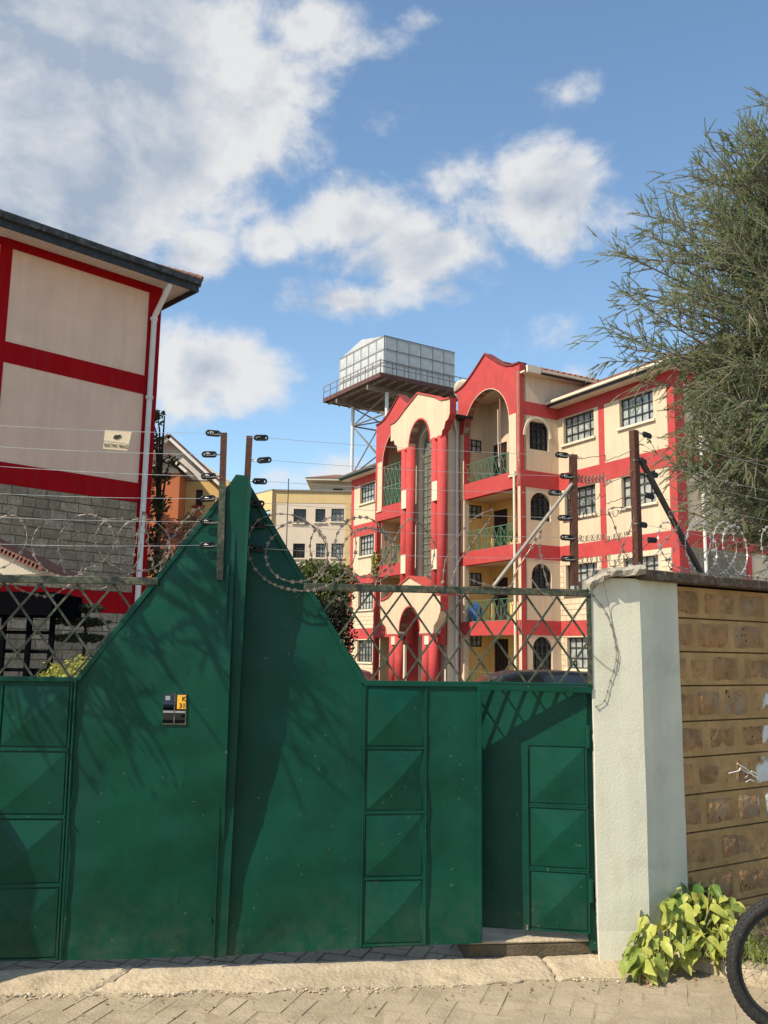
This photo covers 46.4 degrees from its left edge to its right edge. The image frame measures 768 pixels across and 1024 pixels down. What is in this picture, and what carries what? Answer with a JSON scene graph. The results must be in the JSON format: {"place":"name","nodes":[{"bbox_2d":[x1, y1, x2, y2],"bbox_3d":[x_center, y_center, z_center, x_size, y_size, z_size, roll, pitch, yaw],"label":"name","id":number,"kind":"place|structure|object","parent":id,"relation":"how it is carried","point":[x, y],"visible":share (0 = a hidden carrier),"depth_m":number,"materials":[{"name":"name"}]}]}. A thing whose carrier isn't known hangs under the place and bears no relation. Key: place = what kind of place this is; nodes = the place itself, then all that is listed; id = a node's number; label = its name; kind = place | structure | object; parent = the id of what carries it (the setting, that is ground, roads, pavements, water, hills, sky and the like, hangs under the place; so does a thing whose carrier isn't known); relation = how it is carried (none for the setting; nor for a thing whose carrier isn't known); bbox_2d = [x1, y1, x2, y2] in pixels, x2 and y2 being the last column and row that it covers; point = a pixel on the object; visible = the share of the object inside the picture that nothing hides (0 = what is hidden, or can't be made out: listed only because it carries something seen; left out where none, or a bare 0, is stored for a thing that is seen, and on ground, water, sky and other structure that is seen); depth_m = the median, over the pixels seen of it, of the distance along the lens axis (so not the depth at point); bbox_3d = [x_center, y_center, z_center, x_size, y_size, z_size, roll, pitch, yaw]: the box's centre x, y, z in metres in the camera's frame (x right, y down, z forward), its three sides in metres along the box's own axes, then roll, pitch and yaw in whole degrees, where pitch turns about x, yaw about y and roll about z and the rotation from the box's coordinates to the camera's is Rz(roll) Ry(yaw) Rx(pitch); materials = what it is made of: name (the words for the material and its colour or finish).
{"place":"outdoors","nodes":[
{"label":"outdoors","id":0,"kind":"place"},
{"bbox_2d":[0,591,82,676],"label":"steel carport","id":1,"kind":"object","parent":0,"point":[34,606],"visible":0.51,"depth_m":15.82,"materials":[{"name":"metal"}]},
{"bbox_2d":[163,693,185,722],"bbox_3d":[-2.310,2.844,12.883,2.080,1.595,4.470,1,-9,0],"label":"parked car","id":2,"kind":"object","parent":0,"point":[168,708],"visible":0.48,"depth_m":10.81,"materials":[{"name":"paint"}]},
{"bbox_2d":[0,925,597,969],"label":"driveway","id":3,"kind":"structure","parent":0,"point":[449,951],"depth_m":4.88,"materials":[{"name":"concrete"}]},
{"bbox_2d":[456,942,593,959],"bbox_3d":[0.775,2.458,5.107,0.704,0.145,0.485,2,-9,-7],"label":"threshold riser","id":4,"kind":"object","parent":3,"relation":"on","point":[541,950],"visible":0.28,"depth_m":4.88,"materials":[{"name":"concrete"}]},
{"bbox_2d":[477,927,588,943],"bbox_3d":[0.777,2.377,5.117,0.705,0.018,0.490,2,-9,-7],"label":"threshold","id":5,"kind":"object","parent":4,"relation":"on","point":[497,936],"visible":0.28,"depth_m":4.93,"materials":[{"name":"concrete"}]},
{"bbox_2d":[361,669,377,679],"bbox_3d":[-1.786,3.789,18.127,4.430,1.385,2.080,1,-9,-2],"label":"parked car","id":6,"kind":"object","parent":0,"point":[368,675],"visible":0.02,"depth_m":17.56,"materials":[{"name":"red paint"}]},
{"bbox_2d":[0,964,767,1023],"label":"paved road","id":7,"kind":"structure","parent":0,"point":[705,999],"depth_m":4.25,"materials":[{"name":"stone"}]},
{"bbox_2d":[7,976,627,999],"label":"gravel","id":8,"kind":"structure","parent":7,"relation":"on","point":[247,992],"depth_m":4.38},
{"bbox_2d":[0,954,641,996],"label":"kerb strip","id":9,"kind":"object","parent":7,"relation":"on","point":[261,978],"visible":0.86,"depth_m":4.56,"materials":[{"name":"concrete"}]},
{"bbox_2d":[0,475,251,961],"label":"gate leaf","id":10,"kind":"object","parent":9,"relation":"on","point":[117,801],"visible":1,"depth_m":4.64,"materials":[{"name":"green paint"}]},
{"bbox_2d":[0,513,171,597],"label":"razor wire","id":11,"kind":"object","parent":10,"relation":"attached to","point":[96,543],"visible":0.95,"depth_m":4.79,"materials":[{"name":"metal"}]},
{"bbox_2d":[131,507,203,573],"bbox_3d":[-1.171,0.166,4.851,0.378,0.400,0.025,2,-9,-6],"label":"razor wire","id":12,"kind":"object","parent":10,"relation":"attached to","point":[173,536],"visible":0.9,"depth_m":4.85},
{"bbox_2d":[199,430,226,579],"bbox_3d":[-0.919,-0.042,4.811,0.142,0.812,0.045,2,-9,-6],"label":"fence post","id":13,"kind":"object","parent":10,"relation":"attached to","point":[221,503],"visible":1,"depth_m":4.80,"materials":[{"name":"green paint"}]},
{"bbox_2d":[0,425,175,432],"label":"fence wire","id":14,"kind":"object","parent":13,"relation":"attached to","point":[96,430],"visible":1,"depth_m":4.83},
{"bbox_2d":[103,430,131,450],"bbox_3d":[-1.444,-0.388,4.855,0.146,0.109,0.007,2,-9,-6],"label":"warning sign","id":15,"kind":"object","parent":14,"relation":"hanging from","point":[116,440],"visible":1,"depth_m":4.85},
{"bbox_2d":[0,466,187,475],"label":"fence wire","id":16,"kind":"object","parent":13,"relation":"attached to","point":[97,472],"visible":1,"depth_m":4.79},
{"bbox_2d":[0,493,199,498],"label":"fence wire","id":17,"kind":"object","parent":13,"relation":"attached to","point":[114,497],"visible":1,"depth_m":4.77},
{"bbox_2d":[1,517,199,521],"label":"fence wire","id":18,"kind":"object","parent":13,"relation":"attached to","point":[102,520],"visible":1,"depth_m":4.76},
{"bbox_2d":[5,544,197,545],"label":"fence wire","id":19,"kind":"object","parent":13,"relation":"attached to","point":[71,545],"visible":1,"depth_m":4.72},
{"bbox_2d":[8,447,200,454],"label":"fence wire","id":20,"kind":"object","parent":13,"relation":"attached to","point":[91,451],"visible":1,"depth_m":4.81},
{"bbox_2d":[226,487,596,955],"bbox_3d":[0.169,1.132,5.020,2.019,2.500,0.248,2,-9,-7],"label":"gate leaf","id":21,"kind":"object","parent":9,"relation":"on","point":[371,813],"visible":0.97,"depth_m":4.88,"materials":[{"name":"green paint"}]},
{"bbox_2d":[244,435,271,551],"bbox_3d":[-0.712,-0.029,4.978,0.156,0.818,0.042,2,-9,-7],"label":"fence post","id":22,"kind":"object","parent":21,"relation":"attached to","point":[247,472],"visible":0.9,"depth_m":4.99,"materials":[{"name":"green paint"}]},
{"bbox_2d":[248,513,395,592],"bbox_3d":[-0.343,0.232,4.969,0.839,0.442,0.125,2,-9,-7],"label":"razor wire","id":23,"kind":"object","parent":21,"relation":"attached to","point":[386,538],"visible":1,"depth_m":4.98,"materials":[{"name":"metal"}]},
{"bbox_2d":[375,509,492,587],"bbox_3d":[0.287,0.201,5.065,0.673,0.465,0.063,2,-9,-7],"label":"razor wire","id":24,"kind":"object","parent":21,"relation":"attached to","point":[449,550],"visible":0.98,"depth_m":5.07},
{"bbox_2d":[466,530,549,588],"bbox_3d":[0.705,0.265,5.097,0.489,0.347,0.025,2,-9,-7],"label":"razor wire","id":25,"kind":"object","parent":21,"relation":"attached to","point":[514,576],"visible":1,"depth_m":5.10,"materials":[{"name":"metal"}]},
{"bbox_2d":[492,483,573,585],"bbox_3d":[0.862,0.129,5.169,0.491,0.623,0.021,2,-9,-7],"label":"brace pole","id":26,"kind":"object","parent":21,"relation":"on","point":[531,536],"visible":1,"depth_m":5.16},
{"bbox_2d":[482,690,593,934],"bbox_3d":[0.822,1.662,5.024,0.672,1.297,0.041,-1,-9,10],"label":"wicket door","id":27,"kind":"structure","parent":21,"relation":"in","point":[536,852],"depth_m":5.02,"materials":[{"name":"green paint"}]},
{"bbox_2d":[548,452,579,585],"bbox_3d":[1.044,0.036,5.220,0.188,0.784,0.048,2,-9,-7],"label":"fence post","id":28,"kind":"object","parent":21,"relation":"attached to","point":[572,516],"visible":1,"depth_m":5.21,"materials":[{"name":"metal"}]},
{"bbox_2d":[265,481,547,492],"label":"fence wire","id":29,"kind":"object","parent":28,"relation":"attached to","point":[414,489],"visible":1,"depth_m":5.11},
{"bbox_2d":[271,460,547,475],"bbox_3d":[0.200,-0.247,5.128,1.696,0.024,0.002,2,-9,-8],"label":"fence wire","id":30,"kind":"object","parent":28,"relation":"attached to","point":[406,469],"visible":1,"depth_m":5.12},
{"bbox_2d":[272,438,548,454],"bbox_3d":[0.178,-0.373,5.145,1.693,0.025,0.002,2,-9,-8],"label":"fence wire","id":31,"kind":"object","parent":28,"relation":"attached to","point":[410,448],"visible":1,"depth_m":5.14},
{"bbox_2d":[265,503,557,517],"bbox_3d":[0.173,-0.006,5.087,1.710,0.026,0.002,2,-9,-8],"label":"fence wire","id":32,"kind":"object","parent":28,"relation":"attached to","point":[407,512],"visible":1,"depth_m":5.08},
{"bbox_2d":[271,525,559,537],"bbox_3d":[0.185,0.113,5.070,1.709,0.022,0.002,2,-9,-8],"label":"fence wire","id":33,"kind":"object","parent":28,"relation":"attached to","point":[415,533],"visible":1,"depth_m":5.07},
{"bbox_2d":[275,549,560,558],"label":"fence wire","id":34,"kind":"object","parent":28,"relation":"attached to","point":[430,556],"visible":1,"depth_m":5.06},
{"bbox_2d":[6,976,765,1022],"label":"litter","id":35,"kind":"object","parent":7,"relation":"on","point":[364,1001],"visible":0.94,"depth_m":4.35,"materials":[{"name":"white plant"}]},
{"bbox_2d":[636,956,677,986],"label":"dry grass","id":36,"kind":"structure","parent":7,"relation":"on","point":[647,980],"depth_m":4.62,"materials":[{"name":"plant"}]},
{"bbox_2d":[673,948,767,988],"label":"kerb","id":37,"kind":"structure","parent":7,"relation":"on","point":[704,965],"depth_m":4.70,"materials":[{"name":"concrete"}]},
{"bbox_2d":[725,812,767,1023],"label":"bicycle","id":38,"kind":"object","parent":7,"relation":"on","point":[751,917],"visible":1,"depth_m":4.00,"materials":[{"name":"rubber"}]},
{"bbox_2d":[0,0,767,516],"label":"sky","id":39,"kind":"structure","parent":0,"point":[335,175],"materials":[{"name":"blue"}]},
{"bbox_2d":[592,734,596,924],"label":"courtyard","id":40,"kind":"structure","parent":0,"point":[594,826],"depth_m":8.61,"materials":[{"name":"concrete"}]},
{"bbox_2d":[0,538,80,583],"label":"tiled canopy","id":41,"kind":"object","parent":40,"relation":"on","point":[25,562],"visible":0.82,"depth_m":13.04,"materials":[{"name":"ceramic"}]},
{"bbox_2d":[37,654,90,676],"bbox_3d":[-4.218,2.770,12.712,1.765,1.683,0.832,1,-9,0],"label":"hedge","id":42,"kind":"object","parent":40,"relation":"on","point":[60,671],"visible":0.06,"depth_m":12.75,"materials":[{"name":"green plant"}]},
{"bbox_2d":[55,602,112,671],"bbox_3d":[-5.891,3.011,17.220,1.193,2.569,0.942,1,-9,0],"label":"topiary shrub","id":43,"kind":"object","parent":40,"relation":"on","point":[85,608],"visible":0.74,"depth_m":17.18,"materials":[{"name":"green plant"}]},
{"bbox_2d":[0,209,203,675],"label":"apartment building","id":44,"kind":"structure","parent":40,"relation":"on","point":[80,321],"depth_m":22.07,"materials":[{"name":"paint"}]},
{"bbox_2d":[146,550,174,587],"bbox_3d":[-6.338,3.347,25.800,2.144,4.675,1.129,1,-9,0],"label":"green shrub","id":45,"kind":"object","parent":40,"relation":"on","point":[156,563],"visible":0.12,"depth_m":25.91,"materials":[{"name":"green plant"}]},
{"bbox_2d":[147,409,180,574],"bbox_3d":[-7.216,1.290,28.145,1.358,9.447,1.085,1,-9,0],"label":"slender tree","id":46,"kind":"object","parent":40,"relation":"on","point":[158,506],"visible":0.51,"depth_m":28.41,"materials":[{"name":"green plant"}]},
{"bbox_2d":[149,512,202,561],"bbox_3d":[-5.587,2.665,23.874,1.531,5.443,0.855,1,-9,0],"label":"bare shrub","id":47,"kind":"object","parent":40,"relation":"on","point":[192,518],"visible":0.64,"depth_m":24.11,"materials":[{"name":"brown plant"}]},
{"bbox_2d":[147,434,229,576],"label":"orange house","id":48,"kind":"structure","parent":40,"relation":"on","point":[193,484],"depth_m":34.38,"materials":[{"name":"paint"}]},
{"bbox_2d":[192,490,204,507],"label":"window","id":49,"kind":"structure","parent":48,"relation":"in","point":[199,493],"depth_m":34.62,"materials":[{"name":"glass"}]},
{"bbox_2d":[286,479,288,545],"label":"antenna pole","id":50,"kind":"object","parent":40,"relation":"on","point":[287,512],"visible":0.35,"depth_m":50.59,"materials":[{"name":"metal"}]},
{"bbox_2d":[255,475,351,646],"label":"yellow building","id":51,"kind":"structure","parent":40,"relation":"on","point":[324,494],"depth_m":55.67,"materials":[{"name":"paint"}]},
{"bbox_2d":[292,509,305,523],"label":"window","id":52,"kind":"structure","parent":51,"relation":"in","point":[301,513],"depth_m":55.84,"materials":[{"name":"glass"}]},
{"bbox_2d":[293,544,305,559],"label":"window","id":53,"kind":"structure","parent":51,"relation":"in","point":[300,554],"depth_m":55.46,"materials":[{"name":"glass"}]},
{"bbox_2d":[313,509,326,523],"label":"window","id":54,"kind":"structure","parent":51,"relation":"in","point":[320,513],"depth_m":55.81,"materials":[{"name":"glass"}]},
{"bbox_2d":[314,544,326,558],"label":"window","id":55,"kind":"structure","parent":51,"relation":"in","point":[319,547],"depth_m":55.46,"materials":[{"name":"glass"}]},
{"bbox_2d":[329,509,343,522],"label":"window","id":56,"kind":"structure","parent":51,"relation":"in","point":[335,512],"depth_m":55.81,"materials":[{"name":"glass"}]},
{"bbox_2d":[329,544,344,558],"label":"window","id":57,"kind":"structure","parent":51,"relation":"in","point":[333,555],"depth_m":55.47,"materials":[{"name":"glass"}]},
{"bbox_2d":[297,558,357,615],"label":"round bush","id":58,"kind":"object","parent":40,"relation":"on","point":[308,569],"visible":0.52,"depth_m":41.54,"materials":[{"name":"green plant"}]},
{"bbox_2d":[319,596,357,655],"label":"dark bush","id":59,"kind":"object","parent":40,"relation":"on","point":[338,613],"visible":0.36,"depth_m":40.03,"materials":[{"name":"green plant"}]},
{"bbox_2d":[475,670,592,733],"bbox_3d":[3.397,3.636,16.643,4.330,1.377,2.080,1,-9,-4],"label":"parked car","id":60,"kind":"object","parent":40,"relation":"on","point":[544,676],"visible":0.09,"depth_m":15.98,"materials":[{"name":"black paint"}]},
{"bbox_2d":[338,332,767,681],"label":"apartment building","id":61,"kind":"structure","parent":40,"relation":"on","point":[551,413],"depth_m":35.59,"materials":[{"name":"paint"}]},
{"bbox_2d":[357,640,372,663],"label":"window","id":62,"kind":"structure","parent":61,"relation":"in","point":[365,656],"depth_m":47.86,"materials":[{"name":"glass"}]},
{"bbox_2d":[358,592,372,610],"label":"window","id":63,"kind":"structure","parent":61,"relation":"in","point":[368,604],"depth_m":48.32,"materials":[{"name":"glass"}]},
{"bbox_2d":[357,534,373,557],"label":"window","id":64,"kind":"structure","parent":61,"relation":"in","point":[367,542],"depth_m":48.82,"materials":[{"name":"glass"}]},
{"bbox_2d":[358,482,374,505],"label":"window","id":65,"kind":"structure","parent":61,"relation":"in","point":[368,494],"depth_m":49.26,"materials":[{"name":"glass"}]},
{"bbox_2d":[370,550,379,580],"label":"potted plant","id":66,"kind":"object","parent":61,"relation":"on","point":[374,561],"visible":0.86,"depth_m":43.27,"materials":[{"name":"green plant"}]},
{"bbox_2d":[422,434,430,576],"bbox_3d":[2.070,-0.381,38.788,0.070,6.550,1.410,6,-10,-29],"label":"window","id":67,"kind":"structure","parent":61,"relation":"in","point":[427,453],"depth_m":39.11,"materials":[{"name":"grey glass"}]},
{"bbox_2d":[454,379,465,398],"bbox_3d":[3.597,-4.658,38.953,0.876,2.094,1.200,6,-10,-29],"label":"satellite dish","id":68,"kind":"object","parent":61,"relation":"on","point":[458,384],"visible":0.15,"depth_m":38.98,"materials":[{"name":"metal"}]},
{"bbox_2d":[469,505,480,518],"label":"window","id":69,"kind":"structure","parent":61,"relation":"in","point":[474,510],"depth_m":37.85,"materials":[{"name":"glass"}]},
{"bbox_2d":[469,603,481,620],"bbox_3d":[3.741,4.313,36.589,0.560,1.140,0.546,6,-10,-29],"label":"blue drum","id":70,"kind":"object","parent":61,"relation":"on","point":[473,611],"visible":0.4,"depth_m":36.41,"materials":[{"name":"plastic"}]},
{"bbox_2d":[469,636,481,646],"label":"window","id":71,"kind":"structure","parent":61,"relation":"in","point":[474,641],"depth_m":37.02,"materials":[{"name":"glass"}]},
{"bbox_2d":[469,572,481,585],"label":"window","id":72,"kind":"structure","parent":61,"relation":"in","point":[476,576],"depth_m":37.41,"materials":[{"name":"glass"}]},
{"bbox_2d":[470,439,480,452],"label":"window","id":73,"kind":"structure","parent":61,"relation":"in","point":[475,445],"depth_m":38.31,"materials":[{"name":"glass"}]},
{"bbox_2d":[499,398,501,470],"bbox_3d":[4.693,-3.144,36.103,0.058,3.005,0.116,6,-10,-29],"label":"clothes pole","id":74,"kind":"object","parent":61,"relation":"on","point":[500,433],"visible":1,"depth_m":36.09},
{"bbox_2d":[494,509,506,546],"bbox_3d":[4.921,1.024,37.387,0.080,2.260,0.970,6,-10,-29],"label":"balcony door","id":75,"kind":"structure","parent":61,"relation":"in","point":[500,518],"depth_m":37.59,"materials":[{"name":"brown wood"}]},
{"bbox_2d":[494,442,506,475],"bbox_3d":[4.963,-1.781,37.831,0.080,2.260,0.970,6,-10,-29],"label":"balcony door","id":76,"kind":"structure","parent":61,"relation":"in","point":[504,445],"depth_m":37.96,"materials":[{"name":"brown wood"}]},
{"bbox_2d":[494,577,507,619],"bbox_3d":[4.879,3.849,36.939,0.080,2.260,0.970,6,-10,-29],"label":"balcony door","id":77,"kind":"structure","parent":61,"relation":"in","point":[503,582],"depth_m":37.01,"materials":[{"name":"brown wood"}]},
{"bbox_2d":[495,639,507,671],"bbox_3d":[4.842,6.318,36.548,0.080,2.260,0.970,6,-10,-29],"label":"balcony door","id":78,"kind":"structure","parent":61,"relation":"in","point":[501,661],"depth_m":36.68,"materials":[{"name":"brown wood"}]},
{"bbox_2d":[495,532,508,545],"bbox_3d":[4.651,1.227,35.430,0.548,0.899,0.736,6,-10,-29],"label":"potted plant","id":79,"kind":"object","parent":61,"relation":"on","point":[498,536],"visible":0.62,"depth_m":35.41,"materials":[{"name":"plant"}]},
{"bbox_2d":[529,421,546,450],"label":"window","id":80,"kind":"structure","parent":61,"relation":"in","point":[538,431],"depth_m":34.98,"materials":[{"name":"glass"}]},
{"bbox_2d":[530,493,549,521],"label":"window","id":81,"kind":"structure","parent":61,"relation":"in","point":[539,504],"depth_m":34.56,"materials":[{"name":"glass"}]},
{"bbox_2d":[532,564,550,588],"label":"window","id":82,"kind":"structure","parent":61,"relation":"in","point":[538,577],"depth_m":34.15,"materials":[{"name":"glass"}]},
{"bbox_2d":[533,637,550,669],"bbox_3d":[5.899,5.319,33.662,0.930,1.300,0.055,6,-10,-29],"label":"window","id":83,"kind":"structure","parent":61,"relation":"in","point":[541,645],"depth_m":33.71,"materials":[{"name":"glass"}]},
{"bbox_2d":[564,637,586,670],"bbox_3d":[7.356,5.236,33.028,0.260,1.250,1.920,6,-10,-29],"label":"window","id":84,"kind":"structure","parent":61,"relation":"in","point":[576,644],"depth_m":33.43,"materials":[{"name":"glass"}]},
{"bbox_2d":[560,410,595,447],"bbox_3d":[7.483,-3.208,34.366,0.260,1.150,1.920,6,-10,-29],"label":"window","id":85,"kind":"structure","parent":61,"relation":"in","point":[579,428],"depth_m":34.48,"materials":[{"name":"glass"}]},
{"bbox_2d":[563,562,596,596],"bbox_3d":[7.397,2.485,33.464,0.260,1.260,1.920,6,-10,-29],"label":"window","id":86,"kind":"structure","parent":61,"relation":"in","point":[585,568],"depth_m":33.60,"materials":[{"name":"glass"}]},
{"bbox_2d":[567,484,597,517],"bbox_3d":[7.440,-0.359,33.914,0.260,1.200,1.920,6,-10,-29],"label":"window","id":87,"kind":"structure","parent":61,"relation":"in","point":[586,506],"depth_m":33.79,"materials":[{"name":"glass"}]},
{"bbox_2d":[616,390,655,430],"bbox_3d":[8.960,-3.598,31.766,0.260,1.150,1.830,6,-10,-29],"label":"window","id":88,"kind":"structure","parent":61,"relation":"in","point":[644,415],"depth_m":31.84,"materials":[{"name":"glass"}]},
{"bbox_2d":[618,471,658,510],"bbox_3d":[8.917,-0.748,31.315,0.260,1.200,1.830,6,-10,-29],"label":"window","id":89,"kind":"structure","parent":61,"relation":"in","point":[627,488],"depth_m":31.37,"materials":[{"name":"glass"}]},
{"bbox_2d":[626,555,658,569],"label":"window","id":90,"kind":"structure","parent":61,"relation":"in","point":[653,565],"depth_m":30.75,"materials":[{"name":"glass"}]},
{"bbox_2d":[565,87,767,573],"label":"feathery tree","id":91,"kind":"object","parent":40,"relation":"on","point":[740,235],"visible":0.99,"depth_m":9.60,"materials":[{"name":"green plant"}]},
{"bbox_2d":[702,926,767,963],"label":"planting bed","id":92,"kind":"object","parent":40,"relation":"on","point":[764,930],"visible":0.06,"depth_m":5.11,"materials":[{"name":"soil"}]},
{"bbox_2d":[619,877,764,985],"bbox_3d":[1.701,2.268,4.826,0.595,0.434,0.960,-6,-12,38],"label":"broad leaf plant","id":93,"kind":"object","parent":92,"relation":"on","point":[686,923],"visible":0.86,"depth_m":4.77,"materials":[{"name":"plant"}]},
{"bbox_2d":[708,922,767,968],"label":"grass","id":94,"kind":"structure","parent":92,"relation":"on","point":[764,947],"depth_m":4.65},
{"label":"ground","id":95,"kind":"structure","parent":0,"visible":0},
{"bbox_2d":[323,335,465,471],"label":"water tower","id":96,"kind":"structure","parent":95,"relation":"on","point":[377,375],"depth_m":75.14,"materials":[{"name":"metal"}]},
{"bbox_2d":[576,565,687,962],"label":"gate pillar","id":97,"kind":"structure","parent":95,"relation":"on","point":[640,831],"depth_m":5.07,"materials":[{"name":"paint"}]},
{"bbox_2d":[592,576,617,707],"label":"barbed wire","id":98,"kind":"object","parent":97,"relation":"hanging from","point":[611,625],"visible":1,"depth_m":5.11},
{"bbox_2d":[629,430,657,564],"bbox_3d":[1.572,-0.072,5.417,0.228,0.846,0.047,7,-11,-32],"label":"fence post","id":99,"kind":"object","parent":97,"relation":"on","point":[638,524],"visible":1,"depth_m":5.38,"materials":[{"name":"metal"}]},
{"bbox_2d":[578,470,632,486],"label":"spring wire","id":100,"kind":"object","parent":99,"relation":"attached to","point":[586,478],"visible":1,"depth_m":5.31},
{"bbox_2d":[579,529,635,542],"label":"spring wire","id":101,"kind":"object","parent":99,"relation":"attached to","point":[597,536],"visible":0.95,"depth_m":5.26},
{"bbox_2d":[567,478,647,503],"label":"spring wire","id":102,"kind":"object","parent":99,"relation":"attached to","point":[603,496],"visible":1,"depth_m":5.32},
{"bbox_2d":[578,498,644,519],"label":"spring wire","id":103,"kind":"object","parent":99,"relation":"attached to","point":[602,514],"visible":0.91,"depth_m":5.29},
{"bbox_2d":[578,543,648,566],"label":"spring wire","id":104,"kind":"object","parent":99,"relation":"attached to","point":[606,559],"visible":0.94,"depth_m":5.26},
{"bbox_2d":[607,506,767,580],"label":"razor wire","id":105,"kind":"object","parent":97,"relation":"attached to","point":[661,547],"visible":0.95,"depth_m":5.41,"materials":[{"name":"metal"}]},
{"bbox_2d":[622,569,767,928],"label":"boundary wall","id":106,"kind":"structure","parent":95,"relation":"on","point":[723,636],"depth_m":5.48,"materials":[{"name":"stone"}]},
{"bbox_2d":[640,457,703,572],"bbox_3d":[1.769,0.032,5.518,0.566,0.684,0.026,7,-11,-34],"label":"brace pole","id":107,"kind":"object","parent":106,"relation":"on","point":[667,509],"visible":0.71,"depth_m":5.50,"materials":[{"name":"metal"}]},
{"bbox_2d":[656,518,767,577],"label":"razor wire","id":108,"kind":"object","parent":106,"relation":"on","point":[713,541],"visible":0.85,"depth_m":5.74,"materials":[{"name":"metal"}]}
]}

